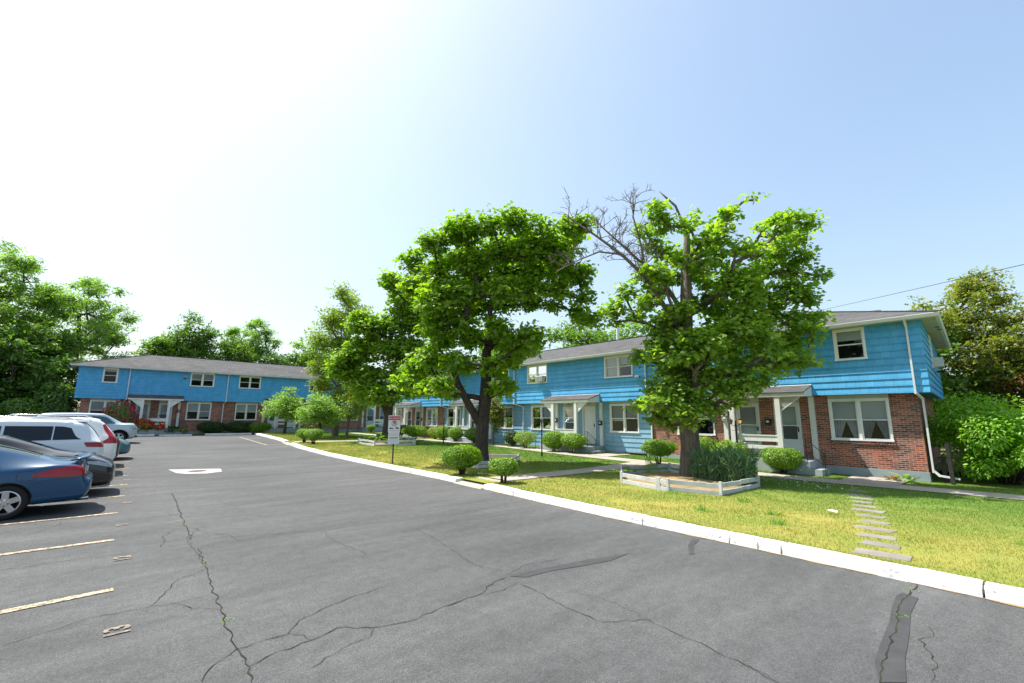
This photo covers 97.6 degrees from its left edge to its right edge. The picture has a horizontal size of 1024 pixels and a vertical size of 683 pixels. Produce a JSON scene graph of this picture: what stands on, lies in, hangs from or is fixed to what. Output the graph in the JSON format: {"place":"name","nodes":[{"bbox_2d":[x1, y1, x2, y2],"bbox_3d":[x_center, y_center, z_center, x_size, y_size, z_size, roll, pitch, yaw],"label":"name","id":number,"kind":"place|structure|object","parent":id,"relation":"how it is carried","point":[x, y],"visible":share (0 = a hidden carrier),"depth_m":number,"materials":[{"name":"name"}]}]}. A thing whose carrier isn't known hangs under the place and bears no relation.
{"place":"outdoors","nodes":[
{"label":"outdoors","id":0,"kind":"place"},
{"bbox_2d":[0,434,1023,682],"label":"parking lot","id":1,"kind":"structure","parent":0,"point":[158,554],"depth_m":4.99,"materials":[{"name":"grey asphalt"}]},
{"bbox_2d":[0,444,95,520],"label":"coupe","id":2,"kind":"object","parent":1,"relation":"on","point":[28,477],"visible":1,"depth_m":8.76,"materials":[{"name":"blue paint"}]},
{"bbox_2d":[0,416,103,454],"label":"suv","id":3,"kind":"object","parent":1,"relation":"on","point":[72,434],"visible":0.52,"depth_m":12.30,"materials":[{"name":"white paint"}]},
{"bbox_2d":[0,435,115,485],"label":"sedan","id":4,"kind":"object","parent":1,"relation":"on","point":[102,468],"visible":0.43,"depth_m":10.94,"materials":[{"name":"black paint"}]},
{"bbox_2d":[0,414,116,459],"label":"crossover","id":5,"kind":"object","parent":1,"relation":"on","point":[103,429],"visible":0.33,"depth_m":14.62,"materials":[{"name":"paint"}]},
{"bbox_2d":[38,413,137,439],"bbox_3d":[-25.435,5.180,26.735,4.829,1.839,2.253,9,-13,-42],"label":"suv","id":6,"kind":"object","parent":1,"relation":"on","point":[124,431],"visible":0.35,"depth_m":26.98,"materials":[{"name":"silver paint"}]},
{"bbox_2d":[117,437,130,453],"bbox_3d":[-18.492,4.131,18.326,4.498,1.483,2.014,9,-13,-41],"label":"compact car","id":7,"kind":"object","parent":1,"relation":"on","point":[125,447],"visible":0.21,"depth_m":19.07,"materials":[{"name":"teal paint"}]},
{"bbox_2d":[318,451,369,463],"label":"curb","id":8,"kind":"structure","parent":1,"relation":"on","point":[349,458],"depth_m":20.59,"materials":[{"name":"paint"}]},
{"bbox_2d":[364,461,423,474],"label":"curb","id":9,"kind":"structure","parent":1,"relation":"on","point":[397,468],"depth_m":16.88,"materials":[{"name":"paint"}]},
{"bbox_2d":[420,471,463,481],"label":"curb","id":10,"kind":"structure","parent":1,"relation":"on","point":[449,478],"depth_m":14.39,"materials":[{"name":"paint"}]},
{"bbox_2d":[454,476,503,488],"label":"curb ramp","id":11,"kind":"structure","parent":1,"relation":"on","point":[473,484],"depth_m":13.29,"materials":[{"name":"concrete"}]},
{"bbox_2d":[483,483,519,495],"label":"curb","id":12,"kind":"structure","parent":1,"relation":"on","point":[501,489],"depth_m":11.97,"materials":[{"name":"paint"}]},
{"bbox_2d":[513,490,648,524],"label":"curb","id":13,"kind":"structure","parent":1,"relation":"on","point":[633,517],"depth_m":9.57,"materials":[{"name":"paint"}]},
{"bbox_2d":[643,516,735,542],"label":"curb","id":14,"kind":"structure","parent":1,"relation":"on","point":[692,529],"depth_m":7.75,"materials":[{"name":"paint"}]},
{"bbox_2d":[730,533,763,548],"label":"curb","id":15,"kind":"structure","parent":1,"relation":"on","point":[743,540],"depth_m":7.04,"materials":[{"name":"paint"}]},
{"bbox_2d":[758,538,786,553],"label":"curb","id":16,"kind":"structure","parent":1,"relation":"on","point":[770,545],"depth_m":6.75,"materials":[{"name":"paint"}]},
{"bbox_2d":[782,542,984,597],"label":"curb","id":17,"kind":"structure","parent":1,"relation":"on","point":[949,581],"depth_m":5.69,"materials":[{"name":"paint"}]},
{"bbox_2d":[984,581,1023,605],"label":"curb","id":18,"kind":"structure","parent":1,"relation":"on","point":[1004,593],"depth_m":4.94,"materials":[{"name":"paint"}]},
{"bbox_2d":[0,0,1023,412],"label":"sky","id":19,"kind":"structure","parent":0,"point":[228,162],"materials":[{"name":"blue"}]},
{"bbox_2d":[491,462,647,480],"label":"branch path","id":20,"kind":"structure","parent":0,"point":[564,472],"depth_m":15.45,"materials":[{"name":"concrete"}]},
{"bbox_2d":[255,432,1023,588],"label":"lawn","id":21,"kind":"structure","parent":0,"point":[981,483],"depth_m":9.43,"materials":[{"name":"green plant"}]},
{"bbox_2d":[259,386,306,433],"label":"crab apple tree","id":22,"kind":"object","parent":21,"relation":"on","point":[283,404],"visible":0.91,"depth_m":40.20,"materials":[{"name":"green plant"}]},
{"bbox_2d":[304,428,323,443],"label":"yew shrub","id":23,"kind":"object","parent":21,"relation":"on","point":[312,435],"visible":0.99,"depth_m":27.93,"materials":[{"name":"green plant"}]},
{"bbox_2d":[289,392,345,428],"bbox_3d":[-14.660,5.638,33.955,4.010,3.664,3.692,4,-11,-22],"label":"crab apple tree","id":24,"kind":"object","parent":21,"relation":"on","point":[322,413],"visible":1,"depth_m":33.50,"materials":[{"name":"green plant"}]},
{"bbox_2d":[296,280,377,435],"bbox_3d":[-15.308,1.464,38.636,6.027,13.434,5.772,9,-13,-41],"label":"locust tree","id":25,"kind":"object","parent":21,"relation":"on","point":[332,321],"visible":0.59,"depth_m":38.28,"materials":[{"name":"green plant"}]},
{"bbox_2d":[336,381,367,437],"bbox_3d":[-12.321,5.191,35.190,2.878,5.033,3.253,9,-13,-41],"label":"young tree","id":26,"kind":"object","parent":21,"relation":"on","point":[351,403],"visible":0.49,"depth_m":34.84,"materials":[{"name":"green plant"}]},
{"bbox_2d":[320,268,439,440],"bbox_3d":[-9.201,1.087,32.114,8.319,12.252,4.948,2,-10,-9],"label":"maple tree","id":27,"kind":"object","parent":21,"relation":"on","point":[385,339],"visible":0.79,"depth_m":31.53,"materials":[{"name":"green plant"}]},
{"bbox_2d":[358,435,415,445],"bbox_3d":[-8.409,6.639,29.975,3.564,0.474,5.936,3,-10,-16],"label":"planter","id":28,"kind":"object","parent":21,"relation":"on","point":[383,443],"visible":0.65,"depth_m":28.17,"materials":[{"name":"wood"}]},
{"bbox_2d":[388,415,400,463],"bbox_3d":[-4.728,4.015,17.863,0.470,2.110,0.089,3,-10,-15],"label":"parking sign","id":29,"kind":"object","parent":21,"relation":"on","point":[394,421],"visible":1,"depth_m":17.91,"materials":[{"name":"white metal"}]},
{"bbox_2d":[401,425,427,438],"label":"yew shrub","id":30,"kind":"object","parent":21,"relation":"on","point":[413,431],"visible":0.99,"depth_m":32.66,"materials":[{"name":"green plant"}]},
{"bbox_2d":[435,426,449,439],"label":"yew shrub","id":31,"kind":"object","parent":21,"relation":"on","point":[439,431],"visible":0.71,"depth_m":34.37,"materials":[{"name":"green plant"}]},
{"bbox_2d":[447,427,463,440],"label":"yew shrub","id":32,"kind":"object","parent":21,"relation":"on","point":[455,433],"visible":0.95,"depth_m":32.61,"materials":[{"name":"green plant"}]},
{"bbox_2d":[440,444,482,474],"bbox_3d":[-1.636,3.913,14.755,1.431,1.047,1.067,0,-10,3],"label":"yew shrub","id":33,"kind":"object","parent":21,"relation":"on","point":[461,457],"visible":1,"depth_m":14.47,"materials":[{"name":"green plant"}]},
{"bbox_2d":[463,427,475,442],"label":"yew shrub","id":34,"kind":"object","parent":21,"relation":"on","point":[471,435],"visible":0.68,"depth_m":30.51,"materials":[{"name":"green plant"}]},
{"bbox_2d":[387,200,604,460],"bbox_3d":[-0.670,-0.173,18.604,8.950,10.582,5.599,2,-10,-10],"label":"maple tree","id":35,"kind":"object","parent":21,"relation":"on","point":[518,263],"visible":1,"depth_m":17.75,"materials":[{"name":"green plant"}]},
{"bbox_2d":[472,454,519,468],"bbox_3d":[-0.892,4.901,18.530,3.270,0.361,2.920,9,-13,-41],"label":"planter","id":36,"kind":"object","parent":21,"relation":"on","point":[483,464],"visible":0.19,"depth_m":19.07,"materials":[{"name":"wood"}]},
{"bbox_2d":[489,396,509,444],"bbox_3d":[-1.148,5.254,29.964,1.965,3.533,1.949,9,-13,-41],"label":"cedar tree","id":37,"kind":"object","parent":21,"relation":"on","point":[496,417],"visible":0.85,"depth_m":29.72,"materials":[{"name":"green plant"}]},
{"bbox_2d":[488,456,518,482],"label":"yew shrub","id":38,"kind":"object","parent":21,"relation":"on","point":[504,467],"visible":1,"depth_m":12.80,"materials":[{"name":"green plant"}]},
{"bbox_2d":[504,431,520,445],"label":"boxwood","id":39,"kind":"object","parent":21,"relation":"on","point":[509,438],"visible":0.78,"depth_m":28.02,"materials":[{"name":"green plant"}]},
{"bbox_2d":[513,430,538,447],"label":"azalea","id":40,"kind":"object","parent":21,"relation":"on","point":[530,438],"visible":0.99,"depth_m":26.87,"materials":[{"name":"green plant"}]},
{"bbox_2d":[542,431,563,450],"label":"yew shrub","id":41,"kind":"object","parent":21,"relation":"on","point":[550,443],"visible":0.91,"depth_m":24.48,"materials":[{"name":"green plant"}]},
{"bbox_2d":[560,433,588,452],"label":"yew shrub","id":42,"kind":"object","parent":21,"relation":"on","point":[573,441],"visible":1,"depth_m":23.68,"materials":[{"name":"green plant"}]},
{"bbox_2d":[641,439,678,463],"bbox_3d":[6.076,4.618,18.652,1.425,1.148,1.542,9,-13,-41],"label":"yew shrub","id":43,"kind":"object","parent":21,"relation":"on","point":[663,448],"visible":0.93,"depth_m":18.31,"materials":[{"name":"green plant"}]},
{"bbox_2d":[351,432,1023,499],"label":"walkway","id":44,"kind":"structure","parent":21,"relation":"on","point":[976,493],"depth_m":14.91,"materials":[{"name":"concrete"}]},
{"bbox_2d":[620,463,759,495],"bbox_3d":[5.010,4.129,13.533,3.493,0.440,4.384,5,-11,-24],"label":"planter","id":45,"kind":"object","parent":21,"relation":"on","point":[667,479],"visible":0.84,"depth_m":12.52,"materials":[{"name":"wood"}]},
{"bbox_2d":[640,446,660,473],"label":"tall weed","id":46,"kind":"object","parent":45,"relation":"on","point":[647,460],"visible":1,"depth_m":15.12,"materials":[{"name":"green plant"}]},
{"bbox_2d":[682,441,742,480],"bbox_3d":[6.350,3.673,13.996,1.788,1.191,1.951,1,-10,-2],"label":"lavender","id":47,"kind":"object","parent":45,"relation":"in","point":[710,466],"visible":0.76,"depth_m":13.80,"materials":[{"name":"green plant"}]},
{"bbox_2d":[713,446,766,483],"bbox_3d":[6.738,3.633,13.358,1.505,1.075,1.467,3,-10,-13],"label":"lavender","id":48,"kind":"object","parent":45,"relation":"in","point":[746,468],"visible":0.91,"depth_m":13.09,"materials":[{"name":"green plant"}]},
{"bbox_2d":[547,183,836,476],"bbox_3d":[6.381,-0.484,15.717,10.310,10.444,4.286,0,-10,3],"label":"maple tree","id":49,"kind":"object","parent":21,"relation":"on","point":[680,343],"visible":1,"depth_m":15.09,"materials":[{"name":"green plant"}]},
{"bbox_2d":[699,435,717,460],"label":"yew shrub","id":50,"kind":"object","parent":21,"relation":"on","point":[702,442],"visible":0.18,"depth_m":19.17,"materials":[{"name":"green plant"}]},
{"bbox_2d":[710,440,755,459],"bbox_3d":[9.110,4.648,18.505,1.588,1.169,1.610,9,-13,-41],"label":"yew shrub","id":51,"kind":"object","parent":21,"relation":"on","point":[725,442],"visible":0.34,"depth_m":18.31,"materials":[{"name":"green plant"}]},
{"bbox_2d":[759,446,803,473],"bbox_3d":[10.053,4.452,16.725,1.540,1.040,1.442,9,-13,-41],"label":"yew shrub","id":52,"kind":"object","parent":21,"relation":"on","point":[773,457],"visible":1,"depth_m":16.37,"materials":[{"name":"green plant"}]},
{"bbox_2d":[838,475,906,486],"bbox_3d":[12.084,4.638,14.956,2.300,0.022,1.500,9,-13,-41],"label":"entry pad","id":53,"kind":"object","parent":21,"relation":"on","point":[874,480],"visible":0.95,"depth_m":14.85,"materials":[{"name":"concrete"}]},
{"bbox_2d":[853,525,897,532],"bbox_3d":[6.385,3.310,7.879,0.278,0.044,0.576,7,-12,-32],"label":"stepping stone","id":54,"kind":"object","parent":21,"relation":"on","point":[876,528],"visible":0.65,"depth_m":7.87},
{"bbox_2d":[857,532,896,540],"bbox_3d":[5.948,3.197,7.310,0.512,0.044,0.268,-8,-13,40],"label":"stepping stone","id":55,"kind":"object","parent":21,"relation":"on","point":[878,536],"visible":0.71,"depth_m":7.28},
{"bbox_2d":[860,540,900,549],"bbox_3d":[5.594,3.094,6.787,0.298,0.044,0.470,9,-13,-41],"label":"stepping stone","id":56,"kind":"object","parent":21,"relation":"on","point":[878,544],"visible":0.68,"depth_m":6.77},
{"bbox_2d":[853,548,912,561],"bbox_3d":[5.167,2.988,6.257,0.653,0.044,0.331,-8,-13,39],"label":"stepping stone","id":57,"kind":"object","parent":21,"relation":"on","point":[882,554],"visible":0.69,"depth_m":6.23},
{"bbox_2d":[945,444,955,484],"bbox_3d":[14.201,4.075,14.498,0.139,1.483,0.130,9,-13,-41],"label":"stake","id":58,"kind":"object","parent":21,"relation":"on","point":[950,464],"visible":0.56,"depth_m":14.48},
{"bbox_2d":[923,390,1023,484],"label":"rhododendron","id":59,"kind":"object","parent":21,"relation":"on","point":[997,437],"visible":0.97,"depth_m":14.52,"materials":[{"name":"green plant"}]},
{"bbox_2d":[931,445,1014,475],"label":"yard ground","id":60,"kind":"structure","parent":0,"point":[936,466],"depth_m":21.54,"materials":[{"name":"brown soil"}]},
{"bbox_2d":[0,397,47,416],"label":"hedge bush","id":61,"kind":"object","parent":60,"relation":"on","point":[24,405],"visible":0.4,"depth_m":32.99,"materials":[{"name":"green plant"}]},
{"bbox_2d":[0,236,78,328],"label":"ash tree","id":62,"kind":"object","parent":60,"relation":"on","point":[15,264],"visible":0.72,"depth_m":39.09,"materials":[{"name":"green plant"}]},
{"bbox_2d":[0,299,79,377],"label":"ash tree","id":63,"kind":"object","parent":60,"relation":"on","point":[33,329],"visible":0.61,"depth_m":36.36,"materials":[{"name":"green plant"}]},
{"bbox_2d":[0,329,83,414],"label":"maple tree","id":64,"kind":"object","parent":60,"relation":"on","point":[48,369],"visible":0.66,"depth_m":35.19,"materials":[{"name":"green plant"}]},
{"bbox_2d":[0,329,90,412],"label":"maple tree","id":65,"kind":"object","parent":60,"relation":"on","point":[72,341],"visible":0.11,"depth_m":39.34,"materials":[{"name":"green plant"}]},
{"bbox_2d":[33,381,76,413],"bbox_3d":[-35.772,5.282,34.938,2.591,4.387,2.833,9,-13,-41],"label":"hedge bush","id":66,"kind":"object","parent":60,"relation":"on","point":[56,400],"visible":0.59,"depth_m":34.61,"materials":[{"name":"green plant"}]},
{"bbox_2d":[8,274,144,381],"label":"ash tree","id":67,"kind":"object","parent":60,"relation":"on","point":[102,328],"visible":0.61,"depth_m":42.97,"materials":[{"name":"green plant"}]},
{"bbox_2d":[134,336,194,356],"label":"maple tree","id":68,"kind":"object","parent":60,"relation":"on","point":[158,346],"visible":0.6,"depth_m":51.44,"materials":[{"name":"green plant"}]},
{"bbox_2d":[150,309,230,358],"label":"maple tree","id":69,"kind":"object","parent":60,"relation":"on","point":[198,343],"visible":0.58,"depth_m":54.97,"materials":[{"name":"green plant"}]},
{"bbox_2d":[70,354,384,435],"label":"apartment building","id":70,"kind":"structure","parent":60,"relation":"on","point":[157,388],"depth_m":40.07,"materials":[{"name":"wood"}]},
{"bbox_2d":[88,400,120,418],"bbox_3d":[-32.769,5.566,35.976,1.900,1.655,0.485,9,-13,-41],"label":"window","id":71,"kind":"structure","parent":70,"relation":"in","point":[96,406],"depth_m":35.80,"materials":[{"name":"glass"}]},
{"bbox_2d":[102,368,118,382],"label":"window","id":72,"kind":"structure","parent":70,"relation":"in","point":[110,375],"depth_m":36.28,"materials":[{"name":"glass"}]},
{"bbox_2d":[134,403,150,420],"bbox_3d":[-30.888,6.159,37.374,0.960,2.105,0.190,9,-13,-41],"label":"door","id":73,"kind":"structure","parent":70,"relation":"in","point":[146,409],"depth_m":37.58,"materials":[{"name":"white metal"}]},
{"bbox_2d":[157,403,172,425],"bbox_3d":[-29.750,6.338,38.366,0.960,2.105,0.190,9,-13,-41],"label":"door","id":74,"kind":"structure","parent":70,"relation":"in","point":[162,411],"depth_m":38.39,"materials":[{"name":"white metal"}]},
{"bbox_2d":[184,402,211,420],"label":"window","id":75,"kind":"structure","parent":70,"relation":"in","point":[195,411],"depth_m":40.02,"materials":[{"name":"glass"}]},
{"bbox_2d":[190,373,214,386],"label":"window","id":76,"kind":"structure","parent":70,"relation":"in","point":[197,379],"depth_m":40.21,"materials":[{"name":"glass"}]},
{"bbox_2d":[233,403,257,420],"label":"window","id":77,"kind":"structure","parent":70,"relation":"in","point":[243,412],"depth_m":42.49,"materials":[{"name":"glass"}]},
{"bbox_2d":[239,376,260,388],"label":"window","id":78,"kind":"structure","parent":70,"relation":"in","point":[246,382],"depth_m":42.76,"materials":[{"name":"glass"}]},
{"bbox_2d":[201,334,265,362],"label":"elm tree","id":79,"kind":"object","parent":60,"relation":"on","point":[243,354],"visible":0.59,"depth_m":55.51,"materials":[{"name":"green plant"}]},
{"bbox_2d":[221,317,282,359],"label":"elm tree","id":80,"kind":"object","parent":60,"relation":"on","point":[251,332],"visible":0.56,"depth_m":59.84,"materials":[{"name":"green plant"}]},
{"bbox_2d":[256,340,306,365],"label":"maple tree","id":81,"kind":"object","parent":60,"relation":"on","point":[281,359],"visible":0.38,"depth_m":58.99,"materials":[{"name":"green plant"}]},
{"bbox_2d":[288,335,335,365],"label":"elm tree","id":82,"kind":"object","parent":60,"relation":"on","point":[299,345],"visible":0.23,"depth_m":62.20,"materials":[{"name":"green plant"}]},
{"bbox_2d":[545,318,615,347],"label":"oak tree","id":83,"kind":"object","parent":60,"relation":"on","point":[573,336],"visible":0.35,"depth_m":59.47,"materials":[{"name":"green plant"}]},
{"bbox_2d":[608,313,649,339],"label":"oak tree","id":84,"kind":"object","parent":60,"relation":"on","point":[636,326],"visible":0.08,"depth_m":57.99,"materials":[{"name":"green plant"}]},
{"bbox_2d":[383,310,960,481],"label":"apartment building","id":85,"kind":"structure","parent":60,"relation":"on","point":[861,403],"depth_m":17.77,"materials":[{"name":"wood"}]},
{"bbox_2d":[425,408,437,427],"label":"window","id":86,"kind":"structure","parent":85,"relation":"in","point":[431,413],"depth_m":38.48,"materials":[{"name":"glass"}]},
{"bbox_2d":[447,407,460,426],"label":"window","id":87,"kind":"structure","parent":85,"relation":"in","point":[451,420],"depth_m":36.11,"materials":[{"name":"glass"}]},
{"bbox_2d":[498,406,512,428],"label":"window","id":88,"kind":"structure","parent":85,"relation":"in","point":[508,424],"depth_m":31.18,"materials":[{"name":"plastic"}]},
{"bbox_2d":[527,364,546,383],"bbox_3d":[1.625,2.118,28.938,0.129,1.190,1.850,9,-13,-41],"label":"window","id":89,"kind":"structure","parent":85,"relation":"in","point":[533,371],"depth_m":29.07,"materials":[{"name":"glass"}]},
{"bbox_2d":[530,406,550,429],"bbox_3d":[1.895,4.891,28.736,0.180,1.540,1.870,9,-13,-41],"label":"window","id":90,"kind":"structure","parent":85,"relation":"in","point":[537,412],"depth_m":28.80,"materials":[{"name":"glass"}]},
{"bbox_2d":[563,407,573,433],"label":"window","id":91,"kind":"structure","parent":85,"relation":"in","point":[568,412],"depth_m":27.08,"materials":[{"name":"glass"}]},
{"bbox_2d":[582,406,595,443],"bbox_3d":[4.471,4.803,25.790,0.160,2.105,0.960,9,-13,-41],"label":"door","id":92,"kind":"structure","parent":85,"relation":"in","point":[588,412],"depth_m":25.81,"materials":[{"name":"white wood"}]},
{"bbox_2d":[604,354,632,377],"bbox_3d":[5.899,1.378,24.441,0.485,1.190,1.860,9,-13,-41],"label":"window","id":93,"kind":"structure","parent":85,"relation":"in","point":[614,369],"depth_m":24.52,"materials":[{"name":"glass"}]},
{"bbox_2d":[609,404,639,432],"bbox_3d":[6.166,4.145,24.204,0.485,1.540,1.870,9,-13,-41],"label":"window","id":94,"kind":"structure","parent":85,"relation":"in","point":[625,421],"depth_m":24.30,"materials":[{"name":"glass"}]},
{"bbox_2d":[677,407,716,438],"bbox_3d":[8.801,3.717,21.259,0.485,1.655,1.900,9,-13,-41],"label":"window","id":95,"kind":"structure","parent":85,"relation":"in","point":[708,430],"depth_m":21.04,"materials":[{"name":"plastic"}]},
{"bbox_2d":[736,403,762,453],"bbox_3d":[10.257,3.743,19.366,0.190,2.105,0.960,9,-13,-41],"label":"door","id":96,"kind":"structure","parent":85,"relation":"in","point":[750,416],"depth_m":19.41,"materials":[{"name":"white metal"}]},
{"bbox_2d":[773,403,803,455],"bbox_3d":[11.264,3.558,18.243,0.190,2.105,0.960,9,-13,-41],"label":"door","id":97,"kind":"structure","parent":85,"relation":"in","point":[791,418],"depth_m":18.16,"materials":[{"name":"white metal"}]},
{"bbox_2d":[832,327,867,360],"bbox_3d":[12.725,0.124,16.837,0.485,1.190,1.010,9,-13,-41],"label":"window","id":98,"kind":"structure","parent":85,"relation":"in","point":[849,343],"depth_m":16.91,"materials":[{"name":"glass"}]},
{"bbox_2d":[827,398,895,444],"bbox_3d":[12.958,2.954,16.627,0.485,1.655,1.900,9,-13,-41],"label":"window","id":99,"kind":"structure","parent":85,"relation":"in","point":[856,420],"depth_m":16.52,"materials":[{"name":"glass"}]},
{"bbox_2d":[905,265,1023,410],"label":"elm tree","id":100,"kind":"object","parent":60,"relation":"on","point":[982,343],"visible":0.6,"depth_m":23.14,"materials":[{"name":"green plant"}]},
{"bbox_2d":[933,326,1017,444],"bbox_3d":[21.978,2.630,24.230,6.606,7.723,6.619,1,-10,-5],"label":"maple tree","id":101,"kind":"object","parent":60,"relation":"on","point":[952,384],"visible":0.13,"depth_m":22.71,"materials":[{"name":"green plant"}]},
{"bbox_2d":[938,349,1023,453],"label":"maple tree","id":102,"kind":"object","parent":60,"relation":"on","point":[1017,365],"visible":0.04,"depth_m":25.18,"materials":[{"name":"green plant"}]},
{"bbox_2d":[967,371,1023,414],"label":"maple tree","id":103,"kind":"object","parent":60,"relation":"on","point":[1010,389],"visible":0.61,"depth_m":21.91,"materials":[{"name":"green plant"}]},
{"label":"garden strip","id":104,"kind":"structure","parent":0,"visible":0},
{"bbox_2d":[100,400,138,422],"bbox_3d":[-31.059,6.022,35.424,2.544,2.889,2.448,9,-13,-41],"label":"rose bush","id":105,"kind":"object","parent":104,"relation":"on","point":[125,417],"visible":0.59,"depth_m":35.36,"materials":[{"name":"green plant"}]},
{"bbox_2d":[131,417,154,432],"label":"rose bush","id":106,"kind":"object","parent":104,"relation":"on","point":[138,422],"visible":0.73,"depth_m":36.16,"materials":[{"name":"red plant"}]},
{"bbox_2d":[196,421,226,433],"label":"boxwood","id":107,"kind":"object","parent":104,"relation":"on","point":[211,427],"visible":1,"depth_m":39.48,"materials":[{"name":"green plant"}]},
{"bbox_2d":[224,421,252,432],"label":"boxwood","id":108,"kind":"object","parent":104,"relation":"on","point":[235,427],"visible":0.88,"depth_m":40.80,"materials":[{"name":"green plant"}]},
{"bbox_2d":[247,422,271,432],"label":"yew shrub","id":109,"kind":"object","parent":104,"relation":"on","point":[257,427],"visible":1,"depth_m":41.64,"materials":[{"name":"green plant"}]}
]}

